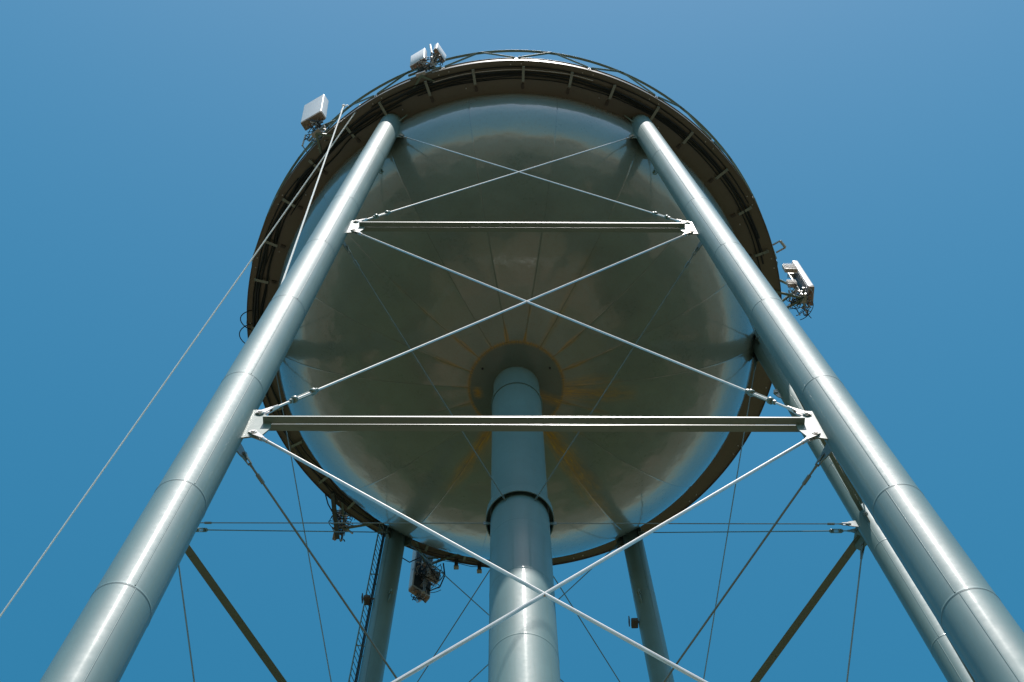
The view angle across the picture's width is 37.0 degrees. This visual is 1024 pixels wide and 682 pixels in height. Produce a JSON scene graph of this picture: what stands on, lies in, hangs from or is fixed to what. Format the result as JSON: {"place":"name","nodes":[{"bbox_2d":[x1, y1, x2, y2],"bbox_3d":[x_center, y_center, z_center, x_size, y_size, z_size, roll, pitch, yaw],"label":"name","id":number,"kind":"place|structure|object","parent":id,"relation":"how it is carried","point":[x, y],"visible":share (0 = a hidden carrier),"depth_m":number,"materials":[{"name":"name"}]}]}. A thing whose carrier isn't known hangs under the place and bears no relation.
{"place":"outdoors","nodes":[
{"label":"outdoors","id":0,"kind":"place"},
{"bbox_2d":[0,0,1023,681],"label":"sky","id":1,"kind":"structure","parent":0,"point":[147,147],"materials":[{"name":"blue"}]},
{"label":"gravel pad","id":2,"kind":"structure","parent":0,"visible":0},
{"bbox_2d":[39,50,1023,681],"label":"water tower","id":3,"kind":"structure","parent":2,"relation":"on","point":[521,338],"depth_m":43.49,"materials":[{"name":"metal"}]},
{"bbox_2d":[0,104,359,616],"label":"rope","id":4,"kind":"object","parent":3,"relation":"attached to","point":[46,550],"visible":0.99,"depth_m":36.94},
{"bbox_2d":[239,310,255,343],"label":"cable loops","id":5,"kind":"object","parent":3,"relation":"attached to","point":[244,325],"visible":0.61,"depth_m":48.61,"materials":[{"name":"black rubber"}]},
{"bbox_2d":[252,178,298,394],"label":"coaxial cable","id":6,"kind":"object","parent":3,"relation":"attached to","point":[262,247],"visible":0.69,"depth_m":47.66,"materials":[{"name":"black rubber"}]},
{"bbox_2d":[301,134,314,152],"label":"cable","id":7,"kind":"object","parent":3,"relation":"attached to","point":[303,143],"visible":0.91,"depth_m":47.10,"materials":[{"name":"metal"}]},
{"bbox_2d":[264,127,361,268],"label":"coaxial cable","id":8,"kind":"object","parent":3,"relation":"attached to","point":[298,181],"visible":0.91,"depth_m":46.80,"materials":[{"name":"black rubber"}]},
{"bbox_2d":[281,104,348,282],"bbox_3d":[-4.697,-2.752,34.363,1.440,29.971,0.203,-27,-73,8],"label":"rope","id":9,"kind":"object","parent":3,"relation":"hanging from","point":[343,107],"visible":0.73,"depth_m":35.88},
{"bbox_2d":[260,115,375,317],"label":"coaxial cable","id":10,"kind":"object","parent":3,"relation":"attached to","point":[302,182],"visible":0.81,"depth_m":47.20,"materials":[{"name":"black rubber"}]},
{"bbox_2d":[308,120,340,153],"bbox_3d":[-5.729,-6.331,47.082,0.920,1.130,0.676,-42,-75,13],"label":"antenna frame","id":11,"kind":"object","parent":3,"relation":"attached to","point":[316,132],"visible":0.91,"depth_m":46.59,"materials":[{"name":"paint"}]},
{"bbox_2d":[301,94,328,130],"bbox_3d":[-6.129,-7.056,47.989,0.805,2.384,0.710,-29,-73,9],"label":"panel antenna","id":12,"kind":"object","parent":11,"relation":"attached to","point":[316,109],"visible":0.94,"depth_m":47.53,"materials":[{"name":"plastic"}]},
{"bbox_2d":[304,118,329,141],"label":"jumper cables","id":13,"kind":"object","parent":12,"relation":"attached to","point":[319,122],"visible":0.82,"depth_m":46.85,"materials":[{"name":"rubber"}]},
{"bbox_2d":[266,393,383,529],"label":"coaxial cable","id":14,"kind":"object","parent":3,"relation":"attached to","point":[316,474],"visible":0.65,"depth_m":50.20,"materials":[{"name":"black rubber"}]},
{"bbox_2d":[260,104,401,316],"bbox_3d":[-6.159,-3.956,47.272,1.331,0.102,8.694,30,-74,-10],"label":"coaxial cable","id":15,"kind":"object","parent":3,"relation":"attached to","point":[311,182],"visible":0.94,"depth_m":46.92,"materials":[{"name":"black rubber"}]},
{"bbox_2d":[256,93,416,415],"bbox_3d":[-6.281,-2.846,47.653,2.631,0.156,11.658,21,-72,-8],"label":"coaxial cable","id":16,"kind":"object","parent":3,"relation":"attached to","point":[353,129],"visible":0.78,"depth_m":47.39,"materials":[{"name":"black rubber"}]},
{"bbox_2d":[300,445,379,522],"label":"coaxial cable","id":17,"kind":"object","parent":3,"relation":"attached to","point":[337,488],"visible":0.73,"depth_m":50.31,"materials":[{"name":"black rubber"}]},
{"bbox_2d":[290,105,389,214],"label":"coaxial cable","id":18,"kind":"object","parent":3,"relation":"attached to","point":[329,154],"visible":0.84,"depth_m":46.56,"materials":[{"name":"black rubber"}]},
{"bbox_2d":[253,81,432,326],"bbox_3d":[-6.072,-3.788,47.345,2.144,0.136,11.049,29,-73,-10],"label":"coaxial cable","id":19,"kind":"object","parent":3,"relation":"attached to","point":[321,154],"visible":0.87,"depth_m":46.87,"materials":[{"name":"black rubber"}]},
{"bbox_2d":[277,410,417,541],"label":"coaxial cable","id":20,"kind":"object","parent":3,"relation":"attached to","point":[332,489],"visible":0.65,"depth_m":50.38,"materials":[{"name":"black rubber"}]},
{"bbox_2d":[330,492,378,538],"bbox_3d":[-5.507,5.793,51.061,1.979,1.605,1.186,37,-75,-12],"label":"antenna frame","id":21,"kind":"object","parent":3,"relation":"attached to","point":[334,513],"visible":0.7,"depth_m":50.45,"materials":[{"name":"paint"}]},
{"bbox_2d":[325,494,340,518],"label":"drooping cable","id":22,"kind":"object","parent":21,"relation":"hanging from","point":[329,505],"visible":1,"depth_m":50.47,"materials":[{"name":"black rubber"}]},
{"bbox_2d":[332,516,345,540],"bbox_3d":[-5.747,6.024,51.915,0.380,3.150,0.340,12,-71,-5],"label":"panel antenna","id":23,"kind":"object","parent":21,"relation":"attached to","point":[341,539],"visible":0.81,"depth_m":50.65,"materials":[{"name":"plastic"}]},
{"bbox_2d":[328,510,354,532],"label":"jumper cables","id":24,"kind":"object","parent":21,"relation":"attached to","point":[346,518],"visible":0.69,"depth_m":50.82,"materials":[{"name":"rubber"}]},
{"bbox_2d":[361,593,373,604],"bbox_3d":[-4.262,7.676,45.629,0.427,0.310,0.280,-2,-71,0],"label":"light housing","id":25,"kind":"object","parent":3,"relation":"attached to","point":[366,598],"visible":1,"depth_m":45.50,"materials":[{"name":"paint"}]},
{"bbox_2d":[354,524,386,681],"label":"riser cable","id":26,"kind":"object","parent":3,"relation":"attached to","point":[368,613],"depth_m":45.26,"materials":[{"name":"black rubber"}]},
{"bbox_2d":[408,65,435,88],"bbox_3d":[-2.698,-7.967,46.481,0.902,1.030,0.490,-19,-72,6],"label":"antenna frame","id":27,"kind":"object","parent":3,"relation":"attached to","point":[419,74],"visible":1,"depth_m":46.02,"materials":[{"name":"paint"}]},
{"bbox_2d":[410,48,426,71],"bbox_3d":[-2.838,-8.604,47.347,0.542,1.687,0.473,-29,-73,9],"label":"panel antenna","id":28,"kind":"object","parent":27,"relation":"attached to","point":[421,55],"visible":0.92,"depth_m":47.10,"materials":[{"name":"plastic"}]},
{"bbox_2d":[415,57,434,73],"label":"jumper cables","id":29,"kind":"object","parent":28,"relation":"attached to","point":[425,66],"visible":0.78,"depth_m":46.58,"materials":[{"name":"rubber"}]},
{"bbox_2d":[415,542,457,567],"bbox_3d":[-2.626,7.163,51.547,1.636,0.630,0.896,17,-72,-6],"label":"antenna frame","id":30,"kind":"object","parent":3,"relation":"attached to","point":[432,557],"visible":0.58,"depth_m":51.30,"materials":[{"name":"paint"}]},
{"bbox_2d":[408,550,432,601],"bbox_3d":[-2.972,7.726,51.258,0.740,3.250,0.470,35,-75,-12],"label":"panel antenna","id":31,"kind":"object","parent":30,"relation":"attached to","point":[415,582],"visible":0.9,"depth_m":50.46,"materials":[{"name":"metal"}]},
{"bbox_2d":[411,587,426,602],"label":"jumper cables","id":32,"kind":"object","parent":31,"relation":"hanging from","point":[420,598],"visible":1,"depth_m":49.82,"materials":[{"name":"rubber"}]},
{"bbox_2d":[412,560,444,592],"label":"jumper cables","id":33,"kind":"object","parent":31,"relation":"attached to","point":[425,575],"visible":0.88,"depth_m":50.70,"materials":[{"name":"rubber"}]},
{"bbox_2d":[426,566,439,583],"bbox_3d":[-2.622,7.790,50.907,0.440,0.610,0.246,34,-74,-11],"label":"radio unit","id":34,"kind":"object","parent":31,"relation":"attached to","point":[437,575],"visible":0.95,"depth_m":50.74,"materials":[{"name":"grey metal"}]},
{"bbox_2d":[426,563,444,590],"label":"drooping cable","id":35,"kind":"object","parent":31,"relation":"attached to","point":[441,581],"visible":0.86,"depth_m":50.81,"materials":[{"name":"black rubber"}]},
{"bbox_2d":[421,559,430,567],"bbox_3d":[-2.886,7.494,51.438,0.300,0.460,0.164,34,-74,-11],"label":"radio unit","id":36,"kind":"object","parent":30,"relation":"attached to","point":[424,564],"visible":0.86,"depth_m":51.29,"materials":[{"name":"grey metal"}]},
{"bbox_2d":[430,43,445,62],"bbox_3d":[-2.324,-8.795,47.249,0.370,1.350,0.500,-32,-74,10],"label":"panel antenna","id":37,"kind":"object","parent":3,"relation":"attached to","point":[438,49],"visible":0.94,"depth_m":47.03,"materials":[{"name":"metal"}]},
{"bbox_2d":[429,53,443,66],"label":"jumper cables","id":38,"kind":"object","parent":37,"relation":"attached to","point":[434,59],"visible":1,"depth_m":46.64,"materials":[{"name":"rubber"}]},
{"bbox_2d":[414,546,485,564],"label":"coaxial cable","id":39,"kind":"object","parent":3,"relation":"attached to","point":[449,556],"visible":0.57,"depth_m":51.15,"materials":[{"name":"black rubber"}]},
{"bbox_2d":[454,559,458,569],"bbox_3d":[-1.859,7.464,51.207,0.170,0.460,0.170,-2,-71,0],"label":"hanging bracket","id":40,"kind":"object","parent":3,"relation":"hanging from","point":[456,566],"visible":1,"depth_m":51.01,"materials":[{"name":"metal"}]},
{"bbox_2d":[435,558,489,567],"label":"edge cable","id":41,"kind":"object","parent":40,"relation":"attached to","point":[462,564],"visible":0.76,"depth_m":51.22,"materials":[{"name":"black rubber"}]},
{"bbox_2d":[477,564,481,573],"bbox_3d":[-1.091,7.599,51.260,0.170,0.460,0.170,-2,-71,0],"label":"hanging bracket","id":42,"kind":"object","parent":3,"relation":"hanging from","point":[479,569],"visible":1,"depth_m":51.05,"materials":[{"name":"metal"}]},
{"bbox_2d":[433,69,592,82],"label":"coaxial cable","id":43,"kind":"object","parent":3,"relation":"attached to","point":[512,69],"visible":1,"depth_m":45.88,"materials":[{"name":"black rubber"}]},
{"bbox_2d":[426,75,678,134],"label":"coaxial cable","id":44,"kind":"object","parent":3,"relation":"attached to","point":[555,78],"visible":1,"depth_m":45.95,"materials":[{"name":"black rubber"}]},
{"bbox_2d":[371,66,748,203],"bbox_3d":[1.850,-6.815,46.392,11.966,0.083,2.571,14,-71,-5],"label":"coaxial cable","id":45,"kind":"object","parent":3,"relation":"attached to","point":[581,75],"visible":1,"depth_m":46.08,"materials":[{"name":"black rubber"}]},
{"bbox_2d":[407,71,759,238],"bbox_3d":[2.732,-6.390,46.476,11.794,0.112,2.520,21,-72,-8],"label":"coaxial cable","id":46,"kind":"object","parent":3,"relation":"attached to","point":[608,89],"visible":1,"depth_m":46.01,"materials":[{"name":"black rubber"}]},
{"bbox_2d":[417,78,761,271],"bbox_3d":[3.127,-5.903,46.644,12.052,0.086,2.784,26,-73,-9],"label":"coaxial cable","id":47,"kind":"object","parent":3,"relation":"attached to","point":[633,106],"visible":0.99,"depth_m":46.20,"materials":[{"name":"black rubber"}]},
{"bbox_2d":[417,73,763,263],"bbox_3d":[2.964,-6.061,46.594,12.225,0.102,2.812,24,-73,-9],"label":"coaxial cable","id":48,"kind":"object","parent":3,"relation":"attached to","point":[679,132],"visible":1,"depth_m":46.14,"materials":[{"name":"black rubber"}]},
{"bbox_2d":[628,616,638,627],"bbox_3d":[3.616,8.180,44.645,0.427,0.310,0.280,-2,-71,0],"label":"light housing","id":49,"kind":"object","parent":3,"relation":"attached to","point":[634,622],"visible":1,"depth_m":44.51,"materials":[{"name":"paint"}]},
{"bbox_2d":[610,88,763,255],"bbox_3d":[5.687,-5.382,46.813,0.830,0.088,7.162,-42,-75,13],"label":"coaxial cable","id":50,"kind":"object","parent":3,"relation":"attached to","point":[706,155],"visible":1,"depth_m":46.69,"materials":[{"name":"black rubber"}]},
{"bbox_2d":[772,240,786,252],"bbox_3d":[8.385,-2.980,48.033,0.373,0.138,0.322,-29,-73,9],"label":"rail bracket","id":51,"kind":"object","parent":3,"relation":"attached to","point":[782,244],"visible":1,"depth_m":48.00,"materials":[{"name":"metal"}]},
{"bbox_2d":[782,263,797,272],"bbox_3d":[8.900,-2.331,48.999,0.425,0.560,0.180,1,-71,-1],"label":"radio unit","id":52,"kind":"object","parent":3,"relation":"attached to","point":[789,268],"visible":1,"depth_m":48.82,"materials":[{"name":"grey metal"}]},
{"bbox_2d":[775,279,806,308],"bbox_3d":[8.722,-1.415,48.904,1.197,1.130,0.962,-2,-71,0],"label":"antenna frame","id":53,"kind":"object","parent":3,"relation":"attached to","point":[803,294],"visible":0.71,"depth_m":48.39,"materials":[{"name":"paint"}]},
{"bbox_2d":[786,280,796,286],"bbox_3d":[8.945,-1.836,48.960,0.300,0.420,0.177,-2,-71,0],"label":"radio unit","id":54,"kind":"object","parent":53,"relation":"attached to","point":[789,282],"visible":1,"depth_m":48.83,"materials":[{"name":"grey metal"}]},
{"bbox_2d":[787,261,813,305],"bbox_3d":[9.368,-1.862,49.913,0.445,3.150,0.665,-2,-71,0],"label":"panel antenna","id":55,"kind":"object","parent":53,"relation":"attached to","point":[801,278],"visible":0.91,"depth_m":49.56,"materials":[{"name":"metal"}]},
{"bbox_2d":[785,283,813,312],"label":"jumper cables","id":56,"kind":"object","parent":55,"relation":"attached to","point":[792,301],"visible":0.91,"depth_m":48.59,"materials":[{"name":"rubber"}]},
{"bbox_2d":[796,301,813,319],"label":"jumper cables","id":57,"kind":"object","parent":53,"relation":"hanging from","point":[807,311],"visible":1,"depth_m":48.55,"materials":[{"name":"rubber"}]}
]}

